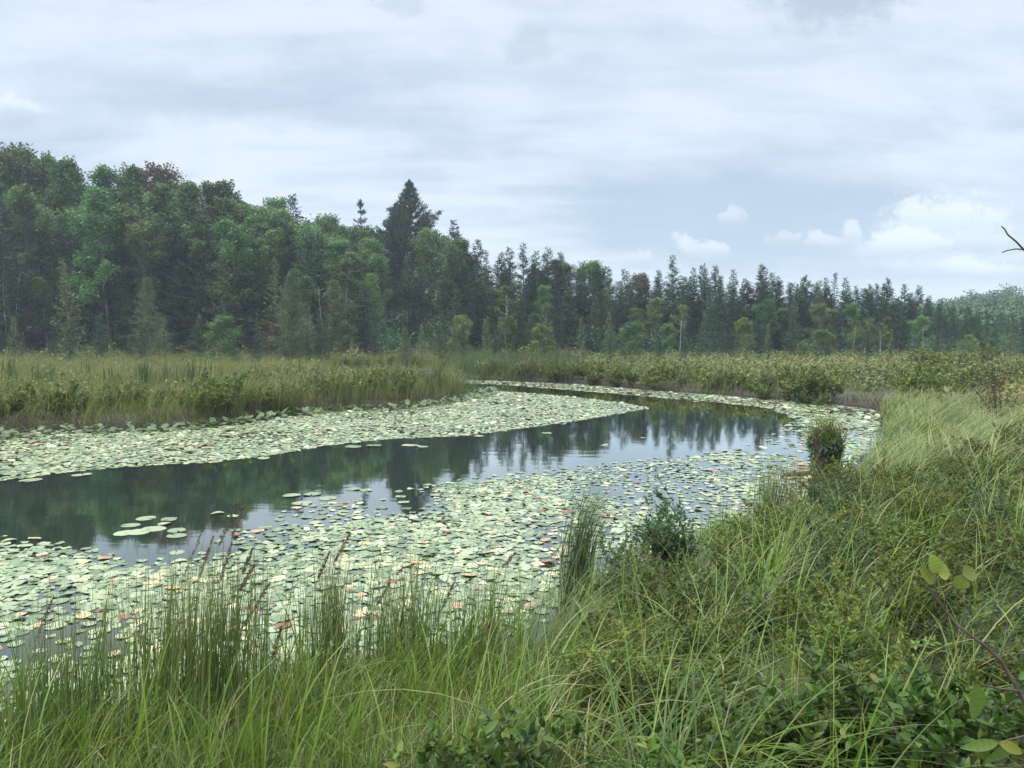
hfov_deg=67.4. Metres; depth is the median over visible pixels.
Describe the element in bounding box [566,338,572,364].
tamarack tree
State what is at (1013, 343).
tamarack tree
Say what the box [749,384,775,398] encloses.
leatherleaf shrub
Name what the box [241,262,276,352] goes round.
tamarack tree
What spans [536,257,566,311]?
broadleaf tree
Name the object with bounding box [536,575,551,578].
lily pad
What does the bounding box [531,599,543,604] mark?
lily pad
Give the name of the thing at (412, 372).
bog shrub
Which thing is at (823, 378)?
leatherleaf shrub
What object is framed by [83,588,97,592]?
lily pad
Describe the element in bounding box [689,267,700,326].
tamarack tree
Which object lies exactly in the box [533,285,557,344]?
broadleaf tree
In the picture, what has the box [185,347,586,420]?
reed grass
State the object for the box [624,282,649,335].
tamarack tree
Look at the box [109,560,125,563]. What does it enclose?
lily pad
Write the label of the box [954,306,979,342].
tamarack tree
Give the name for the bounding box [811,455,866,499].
leatherleaf shrub
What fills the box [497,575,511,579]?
lily pad
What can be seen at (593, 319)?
tamarack tree
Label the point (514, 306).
tamarack tree
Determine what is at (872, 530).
leatherleaf shrub
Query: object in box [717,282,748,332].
tamarack tree
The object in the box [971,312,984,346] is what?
tamarack tree
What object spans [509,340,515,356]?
tamarack tree
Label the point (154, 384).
marsh grass
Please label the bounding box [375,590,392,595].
lily pad
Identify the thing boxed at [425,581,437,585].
lily pad
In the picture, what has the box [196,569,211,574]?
lily pad
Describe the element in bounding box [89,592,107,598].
lily pad
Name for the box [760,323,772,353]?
tamarack tree
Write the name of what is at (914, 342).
tamarack tree
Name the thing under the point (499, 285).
tamarack tree
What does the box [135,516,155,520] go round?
lily pad
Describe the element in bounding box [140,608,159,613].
lily pad
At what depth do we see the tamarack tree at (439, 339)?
45.63 m
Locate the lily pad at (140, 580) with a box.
[130,578,143,581]
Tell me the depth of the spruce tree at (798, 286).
61.74 m
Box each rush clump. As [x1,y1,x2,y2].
[0,560,179,767]
[75,535,254,750]
[149,532,319,728]
[285,531,391,686]
[328,533,464,681]
[452,566,531,668]
[702,489,734,540]
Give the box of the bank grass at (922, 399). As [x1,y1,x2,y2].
[750,353,1023,424]
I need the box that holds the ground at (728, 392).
[0,304,1023,767]
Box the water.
[0,373,885,727]
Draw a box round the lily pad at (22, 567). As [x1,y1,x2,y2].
[12,566,29,569]
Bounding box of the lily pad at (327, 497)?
[318,496,336,499]
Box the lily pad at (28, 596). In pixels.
[23,594,38,598]
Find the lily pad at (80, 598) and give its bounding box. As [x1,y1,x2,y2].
[70,595,88,599]
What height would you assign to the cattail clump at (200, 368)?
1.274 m
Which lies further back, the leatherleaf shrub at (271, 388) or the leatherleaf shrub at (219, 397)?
the leatherleaf shrub at (271, 388)
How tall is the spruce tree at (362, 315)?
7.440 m
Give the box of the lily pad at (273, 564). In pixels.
[264,562,278,565]
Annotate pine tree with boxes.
[47,268,103,351]
[124,277,173,357]
[266,268,320,359]
[310,279,360,354]
[350,198,382,289]
[370,201,416,316]
[374,179,445,313]
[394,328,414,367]
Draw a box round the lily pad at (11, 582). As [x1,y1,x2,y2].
[3,580,21,585]
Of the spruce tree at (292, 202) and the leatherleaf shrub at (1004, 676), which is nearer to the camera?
the leatherleaf shrub at (1004, 676)
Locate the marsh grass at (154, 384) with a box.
[0,344,1023,433]
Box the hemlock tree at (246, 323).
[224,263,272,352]
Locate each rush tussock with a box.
[744,447,803,517]
[774,443,825,512]
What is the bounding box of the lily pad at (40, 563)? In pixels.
[33,562,48,565]
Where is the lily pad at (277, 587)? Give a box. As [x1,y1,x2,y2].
[268,586,283,590]
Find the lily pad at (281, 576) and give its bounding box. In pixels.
[272,575,287,578]
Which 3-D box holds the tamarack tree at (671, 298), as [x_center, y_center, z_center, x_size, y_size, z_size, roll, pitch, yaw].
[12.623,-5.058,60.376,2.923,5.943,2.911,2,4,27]
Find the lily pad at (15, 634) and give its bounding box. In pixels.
[8,629,29,635]
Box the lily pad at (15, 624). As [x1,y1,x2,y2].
[7,621,22,627]
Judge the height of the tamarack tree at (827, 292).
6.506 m
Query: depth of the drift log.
11.78 m
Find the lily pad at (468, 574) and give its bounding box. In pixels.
[461,573,475,575]
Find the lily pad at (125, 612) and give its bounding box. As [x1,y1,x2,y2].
[114,610,130,616]
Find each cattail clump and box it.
[1,352,17,384]
[23,360,45,385]
[44,357,56,381]
[80,356,97,381]
[101,361,117,387]
[136,352,156,388]
[157,357,174,385]
[169,362,192,387]
[182,351,197,384]
[195,358,207,377]
[214,364,223,379]
[253,361,264,388]
[280,365,294,382]
[295,360,306,379]
[380,361,392,383]
[391,358,406,381]
[426,359,436,393]
[430,361,441,392]
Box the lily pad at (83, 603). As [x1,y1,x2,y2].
[71,602,88,608]
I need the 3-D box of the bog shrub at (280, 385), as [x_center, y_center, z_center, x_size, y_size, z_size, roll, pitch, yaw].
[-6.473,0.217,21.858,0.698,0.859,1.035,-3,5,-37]
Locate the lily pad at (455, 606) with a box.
[450,602,463,607]
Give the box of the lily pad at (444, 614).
[431,612,445,617]
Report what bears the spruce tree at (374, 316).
on the ground at (728, 392)
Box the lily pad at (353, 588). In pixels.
[344,586,355,589]
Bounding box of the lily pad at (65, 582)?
[54,580,72,584]
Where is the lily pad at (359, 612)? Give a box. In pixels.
[353,609,370,616]
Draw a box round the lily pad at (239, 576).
[229,575,243,579]
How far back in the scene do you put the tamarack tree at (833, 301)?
62.30 m
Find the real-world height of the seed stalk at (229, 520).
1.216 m
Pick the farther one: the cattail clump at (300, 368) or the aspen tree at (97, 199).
the aspen tree at (97, 199)
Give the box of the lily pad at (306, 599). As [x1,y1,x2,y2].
[299,597,313,602]
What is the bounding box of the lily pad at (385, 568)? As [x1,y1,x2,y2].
[379,567,391,571]
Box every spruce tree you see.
[0,208,25,353]
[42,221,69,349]
[54,206,106,356]
[155,203,215,354]
[284,194,303,221]
[342,229,368,349]
[352,262,372,353]
[368,301,381,354]
[372,287,385,340]
[402,256,430,350]
[461,272,490,351]
[469,260,492,350]
[483,250,490,307]
[483,287,507,350]
[485,262,517,342]
[489,259,511,336]
[515,272,533,329]
[518,269,536,338]
[544,271,555,333]
[545,293,565,352]
[550,267,573,333]
[560,265,579,346]
[576,280,601,351]
[590,267,606,331]
[599,303,619,352]
[617,269,626,323]
[642,274,657,324]
[643,324,649,354]
[645,281,661,314]
[686,297,697,355]
[705,290,716,342]
[710,275,725,334]
[744,289,755,331]
[765,280,787,356]
[769,280,778,348]
[793,284,801,329]
[830,272,839,325]
[851,289,870,348]
[890,288,901,349]
[891,304,904,354]
[900,292,923,353]
[921,298,931,343]
[992,316,999,342]
[997,312,1003,336]
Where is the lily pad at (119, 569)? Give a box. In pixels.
[112,568,127,571]
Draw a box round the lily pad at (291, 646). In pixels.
[281,643,298,651]
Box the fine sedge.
[836,380,1023,501]
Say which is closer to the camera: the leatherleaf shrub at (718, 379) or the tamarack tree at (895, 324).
the leatherleaf shrub at (718, 379)
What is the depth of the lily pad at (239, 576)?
6.91 m
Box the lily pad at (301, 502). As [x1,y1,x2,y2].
[292,501,311,504]
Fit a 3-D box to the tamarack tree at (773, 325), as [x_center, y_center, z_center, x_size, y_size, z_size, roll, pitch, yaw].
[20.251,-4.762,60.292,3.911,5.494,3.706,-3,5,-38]
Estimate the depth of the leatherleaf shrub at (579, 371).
33.77 m
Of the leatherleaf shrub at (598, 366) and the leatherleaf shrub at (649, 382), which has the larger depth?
the leatherleaf shrub at (598, 366)
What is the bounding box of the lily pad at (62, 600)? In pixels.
[48,598,68,603]
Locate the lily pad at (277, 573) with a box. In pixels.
[269,571,282,575]
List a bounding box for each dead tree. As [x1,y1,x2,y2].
[3,281,7,352]
[12,273,26,347]
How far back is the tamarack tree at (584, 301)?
60.37 m
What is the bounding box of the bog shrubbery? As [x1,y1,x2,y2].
[0,319,1023,434]
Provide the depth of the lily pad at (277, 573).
7.02 m
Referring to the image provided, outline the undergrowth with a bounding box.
[0,307,1023,357]
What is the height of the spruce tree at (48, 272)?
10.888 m
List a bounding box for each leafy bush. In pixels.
[383,701,551,767]
[416,747,463,767]
[425,699,585,767]
[580,754,619,767]
[623,723,698,767]
[634,733,749,767]
[695,667,791,767]
[732,623,888,767]
[785,660,979,767]
[826,673,916,766]
[831,634,1002,767]
[924,664,1023,767]
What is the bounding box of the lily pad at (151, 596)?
[142,594,157,598]
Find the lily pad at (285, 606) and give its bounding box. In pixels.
[278,605,295,610]
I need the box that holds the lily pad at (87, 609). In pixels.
[81,607,94,611]
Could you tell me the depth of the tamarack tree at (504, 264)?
63.47 m
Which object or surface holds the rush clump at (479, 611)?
on the ground at (728, 392)
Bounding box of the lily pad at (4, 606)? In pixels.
[0,602,17,609]
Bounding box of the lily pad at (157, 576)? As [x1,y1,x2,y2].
[150,573,164,579]
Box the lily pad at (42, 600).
[38,598,53,602]
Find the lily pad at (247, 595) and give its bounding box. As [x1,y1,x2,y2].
[242,594,256,599]
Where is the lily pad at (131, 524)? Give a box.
[121,523,140,526]
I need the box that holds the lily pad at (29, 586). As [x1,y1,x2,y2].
[24,585,36,589]
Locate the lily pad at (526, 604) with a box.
[523,602,536,608]
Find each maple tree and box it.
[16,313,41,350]
[131,161,185,222]
[259,321,276,354]
[624,272,654,321]
[624,275,652,324]
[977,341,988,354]
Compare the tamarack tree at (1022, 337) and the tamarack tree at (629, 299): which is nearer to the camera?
the tamarack tree at (1022, 337)
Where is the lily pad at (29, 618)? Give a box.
[25,614,43,619]
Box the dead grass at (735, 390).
[0,371,914,431]
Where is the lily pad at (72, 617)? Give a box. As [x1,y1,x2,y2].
[52,615,74,621]
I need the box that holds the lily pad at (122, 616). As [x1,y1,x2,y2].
[116,614,130,619]
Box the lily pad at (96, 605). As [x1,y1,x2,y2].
[84,603,101,607]
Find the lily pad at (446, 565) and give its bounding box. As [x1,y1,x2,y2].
[438,564,452,567]
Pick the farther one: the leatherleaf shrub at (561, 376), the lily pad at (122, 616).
the leatherleaf shrub at (561, 376)
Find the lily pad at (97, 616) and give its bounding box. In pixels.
[88,612,101,617]
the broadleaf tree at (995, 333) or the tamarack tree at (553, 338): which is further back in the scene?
the broadleaf tree at (995, 333)
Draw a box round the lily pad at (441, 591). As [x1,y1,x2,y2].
[432,589,447,594]
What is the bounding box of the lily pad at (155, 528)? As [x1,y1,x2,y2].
[142,526,165,531]
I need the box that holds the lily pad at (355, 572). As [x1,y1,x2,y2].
[346,570,363,574]
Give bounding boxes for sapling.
[203,314,242,361]
[445,314,473,356]
[491,315,517,350]
[526,323,555,355]
[616,321,646,360]
[625,320,647,356]
[657,323,677,353]
[730,317,758,353]
[795,341,810,362]
[812,330,836,355]
[819,332,839,356]
[845,328,877,357]
[959,334,978,359]
[978,339,1001,359]
[1001,226,1023,252]
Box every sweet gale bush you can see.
[596,560,634,613]
[598,521,672,581]
[631,468,707,581]
[813,464,899,515]
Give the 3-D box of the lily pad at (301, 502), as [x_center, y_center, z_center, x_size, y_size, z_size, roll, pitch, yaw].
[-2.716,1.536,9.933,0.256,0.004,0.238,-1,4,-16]
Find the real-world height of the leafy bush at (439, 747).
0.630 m
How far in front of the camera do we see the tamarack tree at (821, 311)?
61.69 m
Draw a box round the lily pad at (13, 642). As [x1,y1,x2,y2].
[7,640,24,646]
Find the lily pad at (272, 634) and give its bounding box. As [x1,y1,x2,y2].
[259,633,276,637]
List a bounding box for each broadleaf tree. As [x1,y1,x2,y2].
[0,142,54,288]
[0,168,55,284]
[0,179,39,272]
[3,185,52,267]
[25,155,101,320]
[30,184,81,268]
[33,205,80,292]
[34,150,61,314]
[41,203,136,349]
[58,188,127,329]
[70,194,128,315]
[76,163,124,269]
[81,182,152,327]
[93,176,159,312]
[95,203,140,327]
[99,161,149,310]
[127,180,202,281]
[138,222,219,326]
[156,179,218,316]
[182,248,236,319]
[186,195,244,327]
[198,180,230,214]
[203,220,236,331]
[206,178,266,313]
[207,196,269,316]
[226,221,277,328]
[245,211,299,334]
[250,205,274,328]
[251,218,312,305]
[256,196,288,217]
[272,207,303,334]
[291,223,348,319]
[302,230,352,334]
[311,213,351,309]
[322,242,367,329]
[344,223,391,319]
[352,272,385,354]
[365,227,401,324]
[399,227,449,317]
[416,234,449,301]
[432,237,477,316]
[459,280,495,334]
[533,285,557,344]
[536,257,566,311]
[551,261,585,322]
[572,259,607,319]
[624,308,648,345]
[644,297,667,351]
[751,298,780,339]
[774,308,796,357]
[804,302,838,346]
[840,303,866,339]
[877,318,893,349]
[906,315,934,347]
[991,329,999,347]
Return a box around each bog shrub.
[76,392,107,413]
[91,388,126,412]
[101,372,153,409]
[152,381,179,408]
[183,367,230,401]
[271,377,292,398]
[294,371,344,398]
[301,373,326,397]
[368,360,396,384]
[401,364,424,383]
[416,370,460,386]
[886,362,976,401]
[896,370,931,397]
[898,350,934,379]
[901,341,944,364]
[913,348,954,365]
[920,358,947,375]
[929,371,999,395]
[931,377,989,398]
[935,351,980,367]
[946,353,1002,392]
[955,368,1014,382]
[963,368,1012,393]
[968,340,1006,363]
[977,366,1017,391]
[999,366,1023,379]
[1000,360,1023,371]
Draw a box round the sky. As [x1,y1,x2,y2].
[0,0,1023,309]
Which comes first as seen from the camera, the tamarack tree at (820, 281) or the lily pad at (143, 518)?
the lily pad at (143, 518)
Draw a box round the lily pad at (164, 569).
[158,567,174,571]
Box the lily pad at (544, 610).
[534,608,549,613]
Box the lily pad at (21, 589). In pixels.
[11,588,26,592]
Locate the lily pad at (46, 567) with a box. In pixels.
[40,564,59,568]
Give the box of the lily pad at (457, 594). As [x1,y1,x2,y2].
[452,592,466,596]
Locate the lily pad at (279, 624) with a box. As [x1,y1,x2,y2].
[273,622,291,628]
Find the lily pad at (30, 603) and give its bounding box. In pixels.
[21,601,37,605]
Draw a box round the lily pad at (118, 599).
[107,598,122,601]
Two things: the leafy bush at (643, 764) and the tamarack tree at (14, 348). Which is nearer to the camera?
the leafy bush at (643, 764)
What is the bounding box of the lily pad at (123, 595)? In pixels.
[118,592,133,597]
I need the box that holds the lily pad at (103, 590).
[97,588,115,592]
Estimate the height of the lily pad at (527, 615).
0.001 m
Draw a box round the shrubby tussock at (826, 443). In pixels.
[790,405,861,478]
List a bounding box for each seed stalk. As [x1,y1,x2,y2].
[30,594,54,712]
[150,523,205,701]
[198,536,213,584]
[209,501,237,629]
[219,541,232,587]
[224,505,244,613]
[225,581,270,686]
[232,563,255,631]
[234,546,254,642]
[268,625,282,670]
[312,551,330,653]
[323,533,349,636]
[376,582,390,606]
[430,579,455,648]
[464,618,493,676]
[487,552,515,617]
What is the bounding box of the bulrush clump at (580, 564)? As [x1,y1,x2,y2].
[542,468,622,608]
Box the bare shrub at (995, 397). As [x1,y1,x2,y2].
[971,352,1018,420]
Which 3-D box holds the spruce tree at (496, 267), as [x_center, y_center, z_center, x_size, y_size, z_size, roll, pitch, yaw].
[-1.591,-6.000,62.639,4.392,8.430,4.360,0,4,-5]
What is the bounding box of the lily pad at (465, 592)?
[461,590,476,594]
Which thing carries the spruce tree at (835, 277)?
on the ground at (728, 392)
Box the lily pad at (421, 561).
[410,560,425,562]
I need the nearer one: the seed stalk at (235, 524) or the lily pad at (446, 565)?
the seed stalk at (235, 524)
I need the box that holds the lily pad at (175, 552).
[169,550,184,554]
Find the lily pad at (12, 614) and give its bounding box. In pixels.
[2,612,16,617]
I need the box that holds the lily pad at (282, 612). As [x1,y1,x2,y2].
[271,610,291,615]
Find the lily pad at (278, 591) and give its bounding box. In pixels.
[269,590,284,593]
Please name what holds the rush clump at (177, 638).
on the ground at (728, 392)
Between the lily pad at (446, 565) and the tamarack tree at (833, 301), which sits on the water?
the lily pad at (446, 565)
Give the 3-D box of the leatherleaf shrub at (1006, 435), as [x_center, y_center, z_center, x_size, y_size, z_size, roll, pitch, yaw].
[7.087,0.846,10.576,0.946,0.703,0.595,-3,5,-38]
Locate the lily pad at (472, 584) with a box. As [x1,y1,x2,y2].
[467,582,478,587]
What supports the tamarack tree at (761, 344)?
on the ground at (728, 392)
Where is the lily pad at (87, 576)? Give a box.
[79,574,93,578]
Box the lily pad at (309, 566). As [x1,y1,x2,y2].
[301,564,316,568]
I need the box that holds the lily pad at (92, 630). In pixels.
[89,627,110,633]
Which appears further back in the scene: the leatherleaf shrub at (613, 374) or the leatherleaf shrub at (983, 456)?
the leatherleaf shrub at (613, 374)
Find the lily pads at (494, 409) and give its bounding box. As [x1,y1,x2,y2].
[0,373,881,730]
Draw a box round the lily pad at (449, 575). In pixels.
[439,574,453,578]
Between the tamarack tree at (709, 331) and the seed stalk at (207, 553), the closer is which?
the seed stalk at (207, 553)
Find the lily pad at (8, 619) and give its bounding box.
[1,617,19,621]
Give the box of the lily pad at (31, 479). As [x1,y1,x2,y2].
[19,478,41,481]
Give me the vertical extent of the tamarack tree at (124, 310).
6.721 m
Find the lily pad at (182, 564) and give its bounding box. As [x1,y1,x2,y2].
[172,562,187,566]
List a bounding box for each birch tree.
[493,284,521,348]
[533,303,554,325]
[669,304,687,346]
[847,319,861,351]
[859,317,874,351]
[872,323,889,351]
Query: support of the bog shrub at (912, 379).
on the ground at (728, 392)
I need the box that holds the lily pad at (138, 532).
[127,529,150,534]
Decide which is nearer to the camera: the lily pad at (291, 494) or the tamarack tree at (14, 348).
the lily pad at (291, 494)
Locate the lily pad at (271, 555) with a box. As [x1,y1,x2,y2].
[263,553,277,556]
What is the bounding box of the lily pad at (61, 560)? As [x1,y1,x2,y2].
[53,559,67,562]
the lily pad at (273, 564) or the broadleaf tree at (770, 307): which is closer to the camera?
the lily pad at (273, 564)
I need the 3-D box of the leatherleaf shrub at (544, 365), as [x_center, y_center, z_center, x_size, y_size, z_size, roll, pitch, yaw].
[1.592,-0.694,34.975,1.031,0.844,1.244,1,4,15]
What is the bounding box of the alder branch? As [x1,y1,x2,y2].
[915,553,1023,762]
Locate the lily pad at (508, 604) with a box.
[502,602,518,607]
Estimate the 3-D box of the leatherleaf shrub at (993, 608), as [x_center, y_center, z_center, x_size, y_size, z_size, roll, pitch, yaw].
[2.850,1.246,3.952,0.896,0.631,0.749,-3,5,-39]
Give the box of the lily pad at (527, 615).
[515,613,531,619]
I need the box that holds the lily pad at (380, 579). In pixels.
[375,577,387,581]
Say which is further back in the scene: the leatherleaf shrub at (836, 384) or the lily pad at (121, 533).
the leatherleaf shrub at (836, 384)
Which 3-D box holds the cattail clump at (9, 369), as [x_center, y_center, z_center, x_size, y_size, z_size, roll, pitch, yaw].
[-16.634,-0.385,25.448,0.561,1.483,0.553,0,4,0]
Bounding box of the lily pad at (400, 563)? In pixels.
[390,561,403,565]
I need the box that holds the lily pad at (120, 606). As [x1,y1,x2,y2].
[117,603,130,607]
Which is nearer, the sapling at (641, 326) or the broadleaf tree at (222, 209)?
the sapling at (641, 326)
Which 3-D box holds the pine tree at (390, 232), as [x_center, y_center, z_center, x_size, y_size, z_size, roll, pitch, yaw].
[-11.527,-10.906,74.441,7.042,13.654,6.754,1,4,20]
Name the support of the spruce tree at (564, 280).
on the ground at (728, 392)
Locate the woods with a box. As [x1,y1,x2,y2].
[299,214,1023,337]
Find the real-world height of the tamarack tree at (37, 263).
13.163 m
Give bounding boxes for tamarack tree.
[0,181,67,353]
[0,198,61,347]
[0,222,50,356]
[0,260,65,353]
[6,317,23,358]
[19,333,27,361]
[34,217,96,347]
[42,322,60,359]
[51,257,87,354]
[54,318,82,361]
[72,236,117,350]
[75,221,139,350]
[82,190,144,348]
[85,314,113,360]
[99,272,138,356]
[103,204,188,352]
[114,246,179,354]
[125,335,132,358]
[130,327,151,363]
[134,188,201,355]
[143,261,209,354]
[155,316,176,361]
[161,201,249,353]
[174,275,217,355]
[182,314,210,359]
[202,248,243,352]
[211,281,263,356]
[227,336,239,363]
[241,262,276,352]
[247,214,319,354]
[250,313,266,362]
[262,258,294,354]
[265,227,342,355]
[281,231,355,350]
[295,324,316,365]
[303,249,342,351]
[312,316,335,364]
[348,337,354,360]
[365,328,383,361]
[380,258,401,344]
[381,279,411,345]
[388,251,429,350]
[414,258,440,343]
[414,325,427,357]
[417,219,461,345]
[420,249,499,351]
[422,266,451,349]
[424,243,486,348]
[426,230,478,342]
[432,287,477,353]
[432,321,447,359]
[435,259,485,347]
[448,319,459,352]
[456,319,470,357]
[461,261,493,333]
[462,239,494,336]
[472,266,499,339]
[473,267,499,341]
[480,318,492,352]
[488,272,520,347]
[488,332,501,354]
[490,251,511,308]
[493,280,525,351]
[499,246,521,315]
[501,269,521,311]
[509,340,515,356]
[510,242,532,336]
[513,251,554,340]
[513,292,532,351]
[514,274,531,348]
[518,311,536,353]
[520,246,561,327]
[523,265,561,337]
[525,263,545,323]
[525,274,555,344]
[541,270,576,325]
[545,324,558,352]
[547,251,578,352]
[552,287,587,351]
[556,274,586,347]
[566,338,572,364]
[570,271,586,346]
[573,275,601,347]
[573,316,588,358]
[582,275,607,355]
[583,296,603,355]
[587,277,620,352]
[590,275,615,332]
[594,266,621,343]
[599,286,615,345]
[601,280,623,331]
[602,304,626,350]
[603,281,627,332]
[603,314,618,353]
[603,326,615,367]
[613,281,628,347]
[616,284,643,343]
[619,271,632,318]
[621,279,651,346]
[621,288,640,349]
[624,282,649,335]
[638,280,655,354]
[642,283,670,352]
[644,269,671,323]
[648,279,687,346]
[649,315,665,360]
[654,254,690,323]
[655,293,694,352]
[661,282,685,339]
[662,276,702,352]
[678,325,690,359]
[680,278,697,347]
[680,280,706,354]
[684,282,716,349]
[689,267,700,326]
[693,263,717,337]
[693,305,717,353]
[693,314,709,358]
[694,276,724,332]
[695,285,721,358]
[700,290,727,351]
[703,265,726,313]
[705,278,739,354]
[715,322,728,352]
[716,295,742,345]
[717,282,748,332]
[718,316,741,358]
[723,288,746,347]
[724,270,739,334]
[725,281,774,348]
[729,288,761,354]
[735,278,752,330]
[741,334,750,358]
[746,281,781,344]
[747,265,778,338]
[748,295,770,356]
[750,264,766,319]
[751,280,778,350]
[754,318,774,358]
[756,288,787,356]
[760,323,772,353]
[763,338,773,360]
[767,272,776,300]
[769,276,791,344]
[773,284,801,353]
[774,285,787,340]
[777,283,814,347]
[778,300,809,354]
[783,282,800,321]
[783,316,802,357]
[786,286,824,350]
[794,289,820,343]
[795,274,820,345]
[800,283,835,337]
[803,285,823,348]
[809,290,827,346]
[811,280,823,312]
[816,278,836,331]
[818,294,844,350]
[823,287,842,330]
[823,341,830,357]
[829,312,849,351]
[831,291,860,350]
[835,277,853,315]
[835,289,852,328]
[839,290,858,348]
[846,302,879,353]
[847,285,858,321]
[847,288,881,348]
[849,334,857,358]
[855,289,886,352]
[857,330,875,358]
[859,284,888,343]
[864,290,893,350]
[868,277,910,348]
[872,298,895,354]
[872,321,882,353]
[873,284,880,315]
[876,286,909,349]
[879,297,916,353]
[884,298,905,350]
[884,329,896,358]
[896,285,927,343]
[898,284,913,341]
[899,301,925,347]
[902,299,914,349]
[910,330,917,350]
[913,334,922,354]
[917,303,939,346]
[923,295,935,331]
[924,303,947,347]
[927,306,953,346]
[931,321,939,348]
[931,334,941,354]
[934,299,944,327]
[937,314,955,351]
[939,309,950,341]
[945,304,955,332]
[947,301,959,344]
[948,311,962,351]
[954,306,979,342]
[955,314,973,351]
[965,313,987,349]
[967,313,975,333]
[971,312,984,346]
[978,319,992,353]
[999,313,1008,339]
[1002,315,1019,338]
[1003,322,1015,358]
[1005,325,1020,354]
[1008,315,1023,358]
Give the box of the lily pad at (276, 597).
[269,595,283,600]
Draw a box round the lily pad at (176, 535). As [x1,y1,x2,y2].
[166,533,186,537]
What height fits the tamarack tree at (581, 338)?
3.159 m
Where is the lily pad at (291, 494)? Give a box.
[283,493,300,496]
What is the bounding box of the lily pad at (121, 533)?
[113,530,135,535]
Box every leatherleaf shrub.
[0,386,31,423]
[23,380,89,417]
[45,390,83,416]
[129,390,166,415]
[166,387,209,411]
[180,379,248,416]
[199,369,251,412]
[237,386,273,410]
[253,385,285,407]
[279,380,313,402]
[327,358,346,367]
[327,374,360,396]
[340,357,361,366]
[349,367,387,396]
[351,354,368,365]
[365,358,376,367]
[372,355,394,363]
[379,355,399,365]
[380,368,420,397]
[410,356,431,367]
[414,356,431,366]
[474,361,495,373]
[489,354,505,374]
[512,366,523,376]
[517,355,545,378]
[535,360,555,375]
[539,363,573,379]
[544,603,688,724]
[556,370,568,381]
[563,364,578,378]
[574,362,589,378]
[575,593,701,675]
[580,360,616,376]
[584,369,604,385]
[597,538,663,611]
[601,368,627,380]
[601,633,760,755]
[604,357,633,379]
[605,360,630,380]
[607,376,622,386]
[621,539,719,637]
[622,368,642,384]
[639,371,675,390]
[647,365,675,381]
[655,363,678,382]
[660,554,743,620]
[665,579,782,686]
[674,367,694,379]
[675,371,691,385]
[691,370,716,381]
[693,559,812,645]
[698,511,764,575]
[704,376,715,389]
[704,533,784,595]
[707,364,731,389]
[712,499,792,564]
[721,368,751,386]
[738,378,765,391]
[747,365,781,387]
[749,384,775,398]
[753,492,808,533]
[756,500,836,553]
[767,556,879,656]
[774,365,818,381]
[775,364,804,387]
[777,373,814,394]
[779,378,815,400]
[782,535,841,610]
[782,583,946,703]
[784,366,825,394]
[785,512,887,591]
[791,387,834,404]
[791,479,874,538]
[798,365,832,393]
[799,367,852,395]
[799,463,852,501]
[800,464,847,513]
[803,376,850,398]
[803,487,856,522]
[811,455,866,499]
[814,498,925,572]
[820,494,875,537]
[854,468,908,502]
[859,475,946,527]
[866,472,925,517]
[867,451,931,489]
[871,529,978,656]
[879,514,982,596]
[879,542,997,627]
[883,476,968,539]
[887,510,964,555]
[891,465,947,512]
[894,466,960,506]
[920,454,969,478]
[921,595,1023,696]
[924,459,964,490]
[925,431,997,465]
[925,445,975,485]
[932,469,1022,524]
[933,510,1023,590]
[935,495,1021,552]
[944,474,1007,507]
[945,444,1022,487]
[947,622,1023,735]
[951,432,1023,469]
[953,475,1023,530]
[975,557,1023,655]
[979,567,1023,627]
[981,456,1023,490]
[986,453,1022,484]
[990,465,1023,503]
[990,516,1023,576]
[992,418,1023,463]
[992,419,1023,456]
[995,528,1023,574]
[999,432,1022,462]
[1006,484,1023,517]
[1008,504,1023,529]
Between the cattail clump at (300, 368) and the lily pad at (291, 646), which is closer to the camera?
the lily pad at (291, 646)
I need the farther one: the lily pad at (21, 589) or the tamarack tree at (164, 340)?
the tamarack tree at (164, 340)
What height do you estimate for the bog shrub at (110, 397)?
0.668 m
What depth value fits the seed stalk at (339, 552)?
4.68 m
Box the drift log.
[783,470,811,476]
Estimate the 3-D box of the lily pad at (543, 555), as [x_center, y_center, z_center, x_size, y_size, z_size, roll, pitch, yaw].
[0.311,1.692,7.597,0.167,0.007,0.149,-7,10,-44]
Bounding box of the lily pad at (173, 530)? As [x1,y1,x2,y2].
[167,528,185,532]
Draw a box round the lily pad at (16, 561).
[9,560,24,564]
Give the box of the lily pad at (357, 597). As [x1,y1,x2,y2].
[353,596,365,600]
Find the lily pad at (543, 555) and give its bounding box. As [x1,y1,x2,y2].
[536,553,550,557]
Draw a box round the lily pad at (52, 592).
[43,591,59,596]
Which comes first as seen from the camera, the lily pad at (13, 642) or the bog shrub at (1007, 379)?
the lily pad at (13, 642)
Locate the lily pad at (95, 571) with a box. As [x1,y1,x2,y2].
[89,569,103,573]
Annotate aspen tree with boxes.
[0,156,32,192]
[2,182,71,348]
[22,276,63,353]
[41,187,80,272]
[61,185,138,351]
[108,202,178,340]
[135,178,178,281]
[158,210,188,283]
[180,220,243,351]
[201,217,272,351]
[220,202,252,337]
[236,213,259,318]
[237,226,292,348]
[246,228,299,351]
[278,253,308,317]
[293,275,327,353]
[296,217,321,275]
[316,262,347,325]
[320,248,367,356]
[340,299,359,356]
[341,238,394,318]
[349,237,391,328]
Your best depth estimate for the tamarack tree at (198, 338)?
47.91 m
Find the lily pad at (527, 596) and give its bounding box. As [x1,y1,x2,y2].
[515,594,531,599]
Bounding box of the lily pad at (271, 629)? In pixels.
[268,626,278,631]
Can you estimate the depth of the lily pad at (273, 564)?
7.29 m
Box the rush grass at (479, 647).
[0,513,603,767]
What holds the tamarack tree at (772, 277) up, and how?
on the ground at (728, 392)
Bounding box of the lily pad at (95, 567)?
[88,564,106,568]
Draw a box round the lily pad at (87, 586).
[77,584,94,590]

